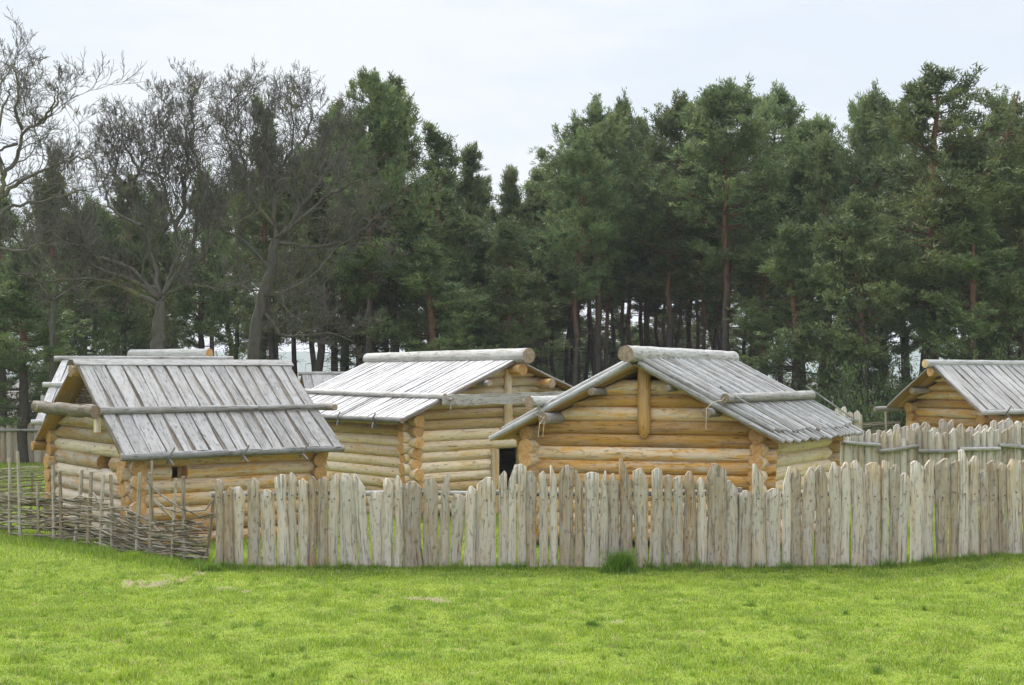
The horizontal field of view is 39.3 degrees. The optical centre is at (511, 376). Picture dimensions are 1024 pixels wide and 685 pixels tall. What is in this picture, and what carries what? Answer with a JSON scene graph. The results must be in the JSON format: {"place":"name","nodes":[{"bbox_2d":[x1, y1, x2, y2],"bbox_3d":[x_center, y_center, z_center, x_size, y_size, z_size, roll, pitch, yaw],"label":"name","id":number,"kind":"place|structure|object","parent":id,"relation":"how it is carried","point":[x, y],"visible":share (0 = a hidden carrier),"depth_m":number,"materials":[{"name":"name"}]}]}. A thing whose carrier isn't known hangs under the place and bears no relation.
{"place":"outdoors","nodes":[
{"label":"outdoors","id":0,"kind":"place"},
{"bbox_2d":[6,380,898,457],"bbox_3d":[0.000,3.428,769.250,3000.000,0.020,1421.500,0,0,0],"label":"forest floor","id":1,"kind":"structure","parent":0,"point":[16,385],"depth_m":327.72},
{"bbox_2d":[0,190,56,455],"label":"pine tree","id":2,"kind":"object","parent":1,"relation":"on","point":[3,375],"visible":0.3,"depth_m":61.99,"materials":[{"name":"green plant"}]},
{"bbox_2d":[5,157,107,394],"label":"pine tree","id":3,"kind":"object","parent":1,"relation":"on","point":[70,297],"visible":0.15,"depth_m":65.90,"materials":[{"name":"green plant"}]},
{"bbox_2d":[34,195,141,387],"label":"pine tree","id":4,"kind":"object","parent":1,"relation":"on","point":[81,346],"visible":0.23,"depth_m":67.31,"materials":[{"name":"green plant"}]},
{"bbox_2d":[70,216,150,355],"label":"pine tree","id":5,"kind":"object","parent":1,"relation":"on","point":[115,314],"visible":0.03,"depth_m":78.12,"materials":[{"name":"green plant"}]},
{"bbox_2d":[68,171,194,355],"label":"pine tree","id":6,"kind":"object","parent":1,"relation":"on","point":[130,320],"visible":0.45,"depth_m":67.78,"materials":[{"name":"green plant"}]},
{"bbox_2d":[113,179,197,348],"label":"pine tree","id":7,"kind":"object","parent":1,"relation":"on","point":[167,256],"visible":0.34,"depth_m":71.45,"materials":[{"name":"green plant"}]},
{"bbox_2d":[121,249,195,348],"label":"pine tree","id":8,"kind":"object","parent":1,"relation":"on","point":[171,320],"visible":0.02,"depth_m":90.66,"materials":[{"name":"green plant"}]},
{"bbox_2d":[161,162,264,359],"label":"pine tree","id":9,"kind":"object","parent":1,"relation":"on","point":[201,311],"visible":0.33,"depth_m":69.53,"materials":[{"name":"green plant"}]},
{"bbox_2d":[188,186,259,355],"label":"pine tree","id":10,"kind":"object","parent":1,"relation":"on","point":[212,334],"visible":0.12,"depth_m":75.18,"materials":[{"name":"green plant"}]},
{"bbox_2d":[194,160,264,358],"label":"pine tree","id":11,"kind":"object","parent":1,"relation":"on","point":[234,293],"visible":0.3,"depth_m":69.36,"materials":[{"name":"green plant"}]},
{"bbox_2d":[206,165,307,359],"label":"pine tree","id":12,"kind":"object","parent":1,"relation":"on","point":[264,345],"visible":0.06,"depth_m":77.39,"materials":[{"name":"green plant"}]},
{"bbox_2d":[206,93,311,359],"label":"pine tree","id":13,"kind":"object","parent":1,"relation":"on","point":[253,227],"visible":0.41,"depth_m":65.39,"materials":[{"name":"green plant"}]},
{"bbox_2d":[271,149,336,377],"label":"pine tree","id":14,"kind":"object","parent":1,"relation":"on","point":[294,355],"visible":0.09,"depth_m":68.13,"materials":[{"name":"green plant"}]},
{"bbox_2d":[284,142,338,371],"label":"pine tree","id":15,"kind":"object","parent":1,"relation":"on","point":[312,355],"visible":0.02,"depth_m":89.69,"materials":[{"name":"green plant"}]},
{"bbox_2d":[271,122,387,371],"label":"pine tree","id":16,"kind":"object","parent":1,"relation":"on","point":[334,291],"visible":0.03,"depth_m":65.74,"materials":[{"name":"green plant"}]},
{"bbox_2d":[274,96,386,371],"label":"pine tree","id":17,"kind":"object","parent":1,"relation":"on","point":[320,361],"visible":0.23,"depth_m":61.89,"materials":[{"name":"green plant"}]},
{"bbox_2d":[291,237,386,370],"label":"pine tree","id":18,"kind":"object","parent":1,"relation":"on","point":[333,348],"visible":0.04,"depth_m":81.67,"materials":[{"name":"green plant"}]},
{"bbox_2d":[294,235,416,370],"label":"pine tree","id":19,"kind":"object","parent":1,"relation":"on","point":[358,339],"visible":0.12,"depth_m":63.39,"materials":[{"name":"green plant"}]},
{"bbox_2d":[307,65,453,365],"bbox_3d":[-6.011,-4.832,60.101,5.360,16.585,6.841,0,0,-44],"label":"pine tree","id":20,"kind":"object","parent":1,"relation":"on","point":[384,112],"visible":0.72,"depth_m":59.59,"materials":[{"name":"green plant"}]},
{"bbox_2d":[323,70,455,352],"bbox_3d":[-5.061,-4.874,61.564,6.175,16.717,5.283,0,0,-33],"label":"pine tree","id":21,"kind":"object","parent":1,"relation":"on","point":[392,285],"visible":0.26,"depth_m":61.21,"materials":[{"name":"green plant"}]},
{"bbox_2d":[349,231,517,351],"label":"pine tree","id":22,"kind":"object","parent":1,"relation":"on","point":[427,259],"visible":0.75,"depth_m":58.38,"materials":[{"name":"green plant"}]},
{"bbox_2d":[385,120,521,351],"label":"pine tree","id":23,"kind":"object","parent":1,"relation":"on","point":[439,145],"visible":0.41,"depth_m":63.09,"materials":[{"name":"green plant"}]},
{"bbox_2d":[419,240,500,349],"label":"pine tree","id":24,"kind":"object","parent":1,"relation":"on","point":[458,253],"visible":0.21,"depth_m":62.72,"materials":[{"name":"green plant"}]},
{"bbox_2d":[426,215,497,306],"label":"pine tree","id":25,"kind":"object","parent":1,"relation":"on","point":[481,240],"visible":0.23,"depth_m":67.44,"materials":[{"name":"green plant"}]},
{"bbox_2d":[427,141,497,337],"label":"pine tree","id":26,"kind":"object","parent":1,"relation":"on","point":[471,191],"visible":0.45,"depth_m":70.59,"materials":[{"name":"green plant"}]},
{"bbox_2d":[462,175,504,348],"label":"pine tree","id":27,"kind":"object","parent":1,"relation":"on","point":[489,178],"visible":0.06,"depth_m":74.11,"materials":[{"name":"green plant"}]},
{"bbox_2d":[445,214,585,375],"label":"pine tree","id":28,"kind":"object","parent":1,"relation":"on","point":[511,245],"visible":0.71,"depth_m":60.66,"materials":[{"name":"green plant"}]},
{"bbox_2d":[482,163,558,367],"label":"pine tree","id":29,"kind":"object","parent":1,"relation":"on","point":[509,198],"visible":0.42,"depth_m":65.48,"materials":[{"name":"green plant"}]},
{"bbox_2d":[486,180,587,371],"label":"pine tree","id":30,"kind":"object","parent":1,"relation":"on","point":[534,208],"visible":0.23,"depth_m":69.22,"materials":[{"name":"green plant"}]},
{"bbox_2d":[503,183,572,368],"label":"pine tree","id":31,"kind":"object","parent":1,"relation":"on","point":[522,211],"visible":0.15,"depth_m":69.69,"materials":[{"name":"green plant"}]},
{"bbox_2d":[519,161,571,377],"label":"pine tree","id":32,"kind":"object","parent":1,"relation":"on","point":[537,176],"visible":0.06,"depth_m":74.39,"materials":[{"name":"green plant"}]},
{"bbox_2d":[516,310,587,380],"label":"pine tree","id":33,"kind":"object","parent":1,"relation":"on","point":[558,370],"visible":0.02,"depth_m":91.57,"materials":[{"name":"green plant"}]},
{"bbox_2d":[528,157,593,383],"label":"pine tree","id":34,"kind":"object","parent":1,"relation":"on","point":[578,316],"visible":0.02,"depth_m":74.59,"materials":[{"name":"green plant"}]},
{"bbox_2d":[551,296,588,383],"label":"pine tree","id":35,"kind":"object","parent":1,"relation":"on","point":[564,314],"visible":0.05,"depth_m":83.85,"materials":[{"name":"brown plant"}]},
{"bbox_2d":[554,275,592,367],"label":"pine tree","id":36,"kind":"object","parent":1,"relation":"on","point":[571,324],"visible":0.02,"depth_m":78.96,"materials":[{"name":"brown plant"}]},
{"bbox_2d":[548,306,603,384],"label":"pine tree","id":37,"kind":"object","parent":1,"relation":"on","point":[581,364],"visible":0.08,"depth_m":95.28,"materials":[{"name":"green plant"}]},
{"bbox_2d":[521,124,631,386],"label":"pine tree","id":38,"kind":"object","parent":1,"relation":"on","point":[579,155],"visible":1,"depth_m":63.60,"materials":[{"name":"green plant"}]},
{"bbox_2d":[567,263,609,375],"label":"pine tree","id":39,"kind":"object","parent":1,"relation":"on","point":[592,336],"depth_m":81.76,"materials":[{"name":"brown plant"}]},
{"bbox_2d":[571,302,613,380],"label":"pine tree","id":40,"kind":"object","parent":1,"relation":"on","point":[586,371],"visible":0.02,"depth_m":84.24,"materials":[{"name":"brown plant"}]},
{"bbox_2d":[569,201,619,370],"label":"pine tree","id":41,"kind":"object","parent":1,"relation":"on","point":[587,300],"visible":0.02,"depth_m":74.78,"materials":[{"name":"green plant"}]},
{"bbox_2d":[529,91,662,375],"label":"pine tree","id":42,"kind":"object","parent":1,"relation":"on","point":[605,137],"visible":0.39,"depth_m":65.76,"materials":[{"name":"green plant"}]},
{"bbox_2d":[564,195,647,374],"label":"pine tree","id":43,"kind":"object","parent":1,"relation":"on","point":[621,281],"visible":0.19,"depth_m":67.92,"materials":[{"name":"green plant"}]},
{"bbox_2d":[580,303,639,380],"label":"pine tree","id":44,"kind":"object","parent":1,"relation":"on","point":[617,320],"visible":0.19,"depth_m":89.48,"materials":[{"name":"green plant"}]},
{"bbox_2d":[601,87,659,359],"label":"pine tree","id":45,"kind":"object","parent":1,"relation":"on","point":[622,107],"visible":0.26,"depth_m":69.52,"materials":[{"name":"green plant"}]},
{"bbox_2d":[590,182,674,361],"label":"pine tree","id":46,"kind":"object","parent":1,"relation":"on","point":[653,271],"visible":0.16,"depth_m":69.89,"materials":[{"name":"green plant"}]},
{"bbox_2d":[627,284,675,346],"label":"pine tree","id":47,"kind":"object","parent":1,"relation":"on","point":[659,311],"visible":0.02,"depth_m":80.92,"materials":[{"name":"green plant"}]},
{"bbox_2d":[626,240,681,347],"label":"pine tree","id":48,"kind":"object","parent":1,"relation":"on","point":[656,306],"visible":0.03,"depth_m":77.10,"materials":[{"name":"green plant"}]},
{"bbox_2d":[617,308,692,347],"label":"pine tree","id":49,"kind":"object","parent":1,"relation":"on","point":[674,334],"visible":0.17,"depth_m":97.73,"materials":[{"name":"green plant"}]},
{"bbox_2d":[619,115,698,345],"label":"pine tree","id":50,"kind":"object","parent":1,"relation":"on","point":[650,297],"visible":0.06,"depth_m":72.59,"materials":[{"name":"green plant"}]},
{"bbox_2d":[625,201,695,346],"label":"pine tree","id":51,"kind":"object","parent":1,"relation":"on","point":[641,327],"visible":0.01,"depth_m":73.76,"materials":[{"name":"green plant"}]},
{"bbox_2d":[650,230,699,347],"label":"pine tree","id":52,"kind":"object","parent":1,"relation":"on","point":[675,306],"visible":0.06,"depth_m":77.88,"materials":[{"name":"green plant"}]},
{"bbox_2d":[612,88,743,348],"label":"pine tree","id":53,"kind":"object","parent":1,"relation":"on","point":[668,124],"visible":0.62,"depth_m":66.50,"materials":[{"name":"green plant"}]},
{"bbox_2d":[659,233,713,349],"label":"pine tree","id":54,"kind":"object","parent":1,"relation":"on","point":[678,334],"visible":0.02,"depth_m":79.33,"materials":[{"name":"green plant"}]},
{"bbox_2d":[658,232,722,348],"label":"pine tree","id":55,"kind":"object","parent":1,"relation":"on","point":[688,314],"visible":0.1,"depth_m":80.37,"materials":[{"name":"green plant"}]},
{"bbox_2d":[660,196,735,349],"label":"pine tree","id":56,"kind":"object","parent":1,"relation":"on","point":[690,285],"visible":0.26,"depth_m":67.74,"materials":[{"name":"green plant"}]},
{"bbox_2d":[682,305,733,349],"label":"pine tree","id":57,"kind":"object","parent":1,"relation":"on","point":[712,330],"visible":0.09,"depth_m":96.33,"materials":[{"name":"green plant"}]},
{"bbox_2d":[694,205,737,349],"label":"pine tree","id":58,"kind":"object","parent":1,"relation":"on","point":[713,325],"visible":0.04,"depth_m":83.69,"materials":[{"name":"green plant"}]},
{"bbox_2d":[634,72,810,350],"bbox_3d":[9.217,-5.061,63.616,7.784,17.061,7.804,0,0,-38],"label":"pine tree","id":59,"kind":"object","parent":1,"relation":"on","point":[721,105],"visible":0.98,"depth_m":62.78,"materials":[{"name":"green plant"}]},
{"bbox_2d":[691,208,770,354],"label":"pine tree","id":60,"kind":"object","parent":1,"relation":"on","point":[715,310],"visible":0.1,"depth_m":71.05,"materials":[{"name":"green plant"}]},
{"bbox_2d":[689,220,814,374],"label":"pine tree","id":61,"kind":"object","parent":1,"relation":"on","point":[748,262],"visible":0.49,"depth_m":62.70,"materials":[{"name":"green plant"}]},
{"bbox_2d":[709,78,818,377],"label":"pine tree","id":62,"kind":"object","parent":1,"relation":"on","point":[779,100],"visible":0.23,"depth_m":67.63,"materials":[{"name":"green plant"}]},
{"bbox_2d":[729,301,807,385],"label":"pine tree","id":63,"kind":"object","parent":1,"relation":"on","point":[734,342],"visible":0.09,"depth_m":90.41,"materials":[{"name":"green plant"}]},
{"bbox_2d":[746,111,852,387],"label":"pine tree","id":64,"kind":"object","parent":1,"relation":"on","point":[802,134],"visible":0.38,"depth_m":65.38,"materials":[{"name":"green plant"}]},
{"bbox_2d":[723,214,878,407],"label":"pine tree","id":65,"kind":"object","parent":1,"relation":"on","point":[792,237],"visible":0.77,"depth_m":58.29,"materials":[{"name":"green plant"}]},
{"bbox_2d":[744,125,898,405],"bbox_3d":[13.098,-3.644,61.115,6.396,14.224,6.015,0,0,42],"label":"pine tree","id":66,"kind":"object","parent":1,"relation":"on","point":[827,171],"visible":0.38,"depth_m":60.81,"materials":[{"name":"green plant"}]},
{"bbox_2d":[812,90,938,402],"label":"pine tree","id":67,"kind":"object","parent":1,"relation":"on","point":[853,109],"visible":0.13,"depth_m":67.84,"materials":[{"name":"green plant"}]},
{"bbox_2d":[815,78,944,427],"bbox_3d":[16.766,-5.097,64.982,6.472,17.116,5.982,0,0,36],"label":"pine tree","id":68,"kind":"object","parent":1,"relation":"on","point":[871,147],"visible":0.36,"depth_m":64.65,"materials":[{"name":"green plant"}]},
{"bbox_2d":[855,102,950,421],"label":"pine tree","id":69,"kind":"object","parent":1,"relation":"on","point":[909,348],"visible":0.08,"depth_m":69.62,"materials":[{"name":"green plant"}]},
{"bbox_2d":[936,160,966,359],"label":"pine tree","id":70,"kind":"object","parent":1,"relation":"on","point":[939,319],"visible":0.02,"depth_m":77.75,"materials":[{"name":"green plant"}]},
{"bbox_2d":[943,85,1015,359],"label":"pine tree","id":71,"kind":"object","parent":1,"relation":"on","point":[1002,99],"visible":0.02,"depth_m":65.57,"materials":[{"name":"green plant"}]},
{"bbox_2d":[936,108,1023,359],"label":"pine tree","id":72,"kind":"object","parent":1,"relation":"on","point":[999,138],"visible":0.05,"depth_m":61.03,"materials":[{"name":"green plant"}]},
{"bbox_2d":[6,347,1014,378],"bbox_3d":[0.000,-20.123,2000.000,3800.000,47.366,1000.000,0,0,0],"label":"hills","id":73,"kind":"structure","parent":0,"point":[302,355],"depth_m":1828.75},
{"bbox_2d":[0,378,1023,684],"bbox_3d":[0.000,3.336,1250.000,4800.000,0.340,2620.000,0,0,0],"label":"ground","id":74,"kind":"structure","parent":0,"point":[588,656],"depth_m":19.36,"materials":[{"name":"plant"}]},
{"bbox_2d":[0,422,45,462],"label":"palisade fence","id":75,"kind":"object","parent":74,"relation":"on","point":[8,442],"visible":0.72,"depth_m":56.96,"materials":[{"name":"grey wood"}]},
{"bbox_2d":[0,466,45,523],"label":"wattle fence","id":76,"kind":"object","parent":74,"relation":"on","point":[14,479],"visible":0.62,"depth_m":33.22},
{"bbox_2d":[7,374,47,425],"bbox_3d":[-20.731,1.788,63.376,3.893,4.859,3.608,0,0,0],"label":"shrub","id":77,"kind":"object","parent":74,"relation":"on","point":[15,414],"visible":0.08,"depth_m":62.63,"materials":[{"name":"green plant"}]},
{"bbox_2d":[0,234,93,462],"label":"pine tree","id":78,"kind":"object","parent":74,"relation":"on","point":[19,365],"visible":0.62,"depth_m":56.85,"materials":[{"name":"green plant"}]},
{"bbox_2d":[0,195,105,381],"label":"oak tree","id":79,"kind":"object","parent":74,"relation":"on","point":[52,363],"visible":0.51,"depth_m":55.91,"materials":[{"name":"brown plant"}]},
{"bbox_2d":[0,5,149,276],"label":"oak tree","id":80,"kind":"object","parent":74,"relation":"on","point":[40,120],"visible":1,"depth_m":45.97,"materials":[{"name":"brown plant"}]},
{"bbox_2d":[0,451,214,561],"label":"wattle fence","id":81,"kind":"object","parent":74,"relation":"on","point":[10,501],"visible":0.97,"depth_m":28.14,"materials":[{"name":"wicker"}]},
{"bbox_2d":[31,356,233,481],"bbox_3d":[-10.724,1.438,41.593,5.350,4.077,5.530,0,0,0],"label":"log hut","id":82,"kind":"object","parent":74,"relation":"on","point":[55,384],"visible":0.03,"depth_m":41.28,"materials":[{"name":"grey wood"}]},
{"bbox_2d":[3,53,288,348],"bbox_3d":[-13.162,-4.223,51.782,9.589,15.576,6.627,0,0,0],"label":"oak tree","id":83,"kind":"object","parent":74,"relation":"on","point":[187,143],"visible":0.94,"depth_m":51.91,"materials":[{"name":"brown plant"}]},
{"bbox_2d":[127,349,212,355],"bbox_3d":[-11.330,1.284,47.485,3.174,4.396,5.194,0,0,22],"label":"log","id":84,"kind":"object","parent":74,"relation":"on","point":[171,352],"visible":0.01,"depth_m":47.27,"materials":[{"name":"grey wood"}]},
{"bbox_2d":[31,358,344,546],"bbox_3d":[-7.217,1.564,31.921,5.650,3.912,5.291,0,0,-38],"label":"log hut","id":85,"kind":"object","parent":74,"relation":"on","point":[201,425],"visible":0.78,"depth_m":30.59,"materials":[{"name":"wood"}]},
{"bbox_2d":[198,562,224,572],"bbox_3d":[-5.306,3.344,25.266,0.671,0.201,0.344,0,0,0],"label":"grass clump","id":86,"kind":"object","parent":74,"relation":"on","point":[209,567],"visible":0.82,"depth_m":25.22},
{"bbox_2d":[172,60,408,365],"bbox_3d":[-8.398,-4.352,54.580,8.881,15.824,6.916,0,0,0],"label":"oak tree","id":87,"kind":"object","parent":74,"relation":"on","point":[257,320],"visible":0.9,"depth_m":54.50,"materials":[{"name":"brown plant"}]},
{"bbox_2d":[298,372,344,388],"bbox_3d":[-4.970,1.653,48.641,4.857,3.642,4.588,0,0,-17],"label":"log hut","id":88,"kind":"object","parent":74,"relation":"on","point":[309,380],"visible":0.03,"depth_m":47.94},
{"bbox_2d":[305,348,572,516],"bbox_3d":[-1.948,1.424,39.094,7.105,4.287,7.896,0,0,-36],"label":"log hut","id":89,"kind":"object","parent":74,"relation":"on","point":[420,418],"visible":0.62,"depth_m":36.23,"materials":[{"name":"brown wood"}]},
{"bbox_2d":[211,449,1023,568],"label":"palisade fence","id":90,"kind":"object","parent":74,"relation":"on","point":[740,523],"visible":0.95,"depth_m":25.67,"materials":[{"name":"brown wood"}]},
{"bbox_2d":[594,546,646,574],"bbox_3d":[1.932,3.200,25.145,0.866,0.502,0.766,0,0,38],"label":"grass clump","id":91,"kind":"object","parent":74,"relation":"on","point":[623,562],"visible":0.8,"depth_m":25.06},
{"bbox_2d":[489,345,863,548],"bbox_3d":[3.749,1.423,30.758,5.769,4.071,7.275,0,0,29],"label":"log hut","id":92,"kind":"object","parent":74,"relation":"on","point":[672,412],"visible":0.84,"depth_m":28.85,"materials":[{"name":"wood"}]},
{"bbox_2d":[790,351,863,411],"bbox_3d":[11.733,1.566,56.624,4.542,5.507,4.210,0,0,23],"label":"shrub","id":93,"kind":"object","parent":74,"relation":"on","point":[822,387],"visible":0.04,"depth_m":56.95,"materials":[{"name":"green plant"}]},
{"bbox_2d":[789,337,905,454],"bbox_3d":[12.770,1.312,53.923,4.715,5.802,4.317,0,0,-37],"label":"shrub","id":94,"kind":"object","parent":74,"relation":"on","point":[864,414],"visible":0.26,"depth_m":53.99,"materials":[{"name":"green plant"}]},
{"bbox_2d":[835,406,860,462],"bbox_3d":[11.134,2.262,48.948,1.600,2.477,0.215,0,0,0],"label":"palisade fence","id":95,"kind":"object","parent":74,"relation":"on","point":[857,414],"visible":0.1,"depth_m":48.96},
{"bbox_2d":[768,191,944,429],"bbox_3d":[13.635,-1.965,57.220,7.170,10.884,7.816,0,0,28],"label":"pine tree","id":96,"kind":"object","parent":74,"relation":"on","point":[854,251],"visible":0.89,"depth_m":56.45,"materials":[{"name":"green plant"}]},
{"bbox_2d":[860,411,900,473],"bbox_3d":[11.344,2.256,43.999,1.424,2.412,0.098,0,0,0],"label":"wattle fence","id":97,"kind":"object","parent":74,"relation":"on","point":[884,424],"visible":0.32,"depth_m":43.98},
{"bbox_2d":[863,339,917,430],"bbox_3d":[15.042,1.455,54.621,4.758,5.831,4.410,0,0,-44],"label":"shrub","id":98,"kind":"object","parent":74,"relation":"on","point":[900,416],"visible":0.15,"depth_m":54.83,"materials":[{"name":"green plant"}]},
{"bbox_2d":[840,421,1023,503],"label":"palisade fence","id":99,"kind":"object","parent":74,"relation":"on","point":[997,445],"visible":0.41,"depth_m":38.46,"materials":[{"name":"wood"}]},
{"bbox_2d":[896,336,978,424],"bbox_3d":[16.878,1.310,54.082,4.794,5.744,3.371,0,0,-27],"label":"shrub","id":100,"kind":"object","parent":74,"relation":"on","point":[973,357],"visible":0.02,"depth_m":54.23,"materials":[{"name":"green plant"}]},
{"bbox_2d":[859,59,1023,374],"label":"pine tree","id":101,"kind":"object","parent":74,"relation":"on","point":[932,210],"visible":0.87,"depth_m":56.72,"materials":[{"name":"green plant"}]},
{"bbox_2d":[873,359,1023,430],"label":"log hut","id":102,"kind":"object","parent":74,"relation":"on","point":[974,394],"visible":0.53,"depth_m":42.46,"materials":[{"name":"wood"}]},
{"bbox_2d":[876,418,1023,472],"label":"palisade fence","id":103,"kind":"object","parent":74,"relation":"on","point":[948,427],"visible":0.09,"depth_m":39.97,"materials":[{"name":"wood"}]},
{"bbox_2d":[884,195,1023,391],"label":"pine tree","id":104,"kind":"object","parent":74,"relation":"on","point":[970,315],"visible":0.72,"depth_m":55.51,"materials":[{"name":"green plant"}]},
{"bbox_2d":[940,180,1023,360],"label":"pine tree","id":105,"kind":"object","parent":74,"relation":"on","point":[1015,217],"visible":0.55,"depth_m":56.78,"materials":[{"name":"green plant"}]},
{"bbox_2d":[980,317,1023,360],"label":"shrub","id":106,"kind":"object","parent":74,"relation":"on","point":[1002,350],"visible":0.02,"depth_m":54.04,"materials":[{"name":"green plant"}]},
{"bbox_2d":[0,0,1023,351],"label":"sky","id":107,"kind":"structure","parent":0,"point":[497,75],"materials":[{"name":"white"}]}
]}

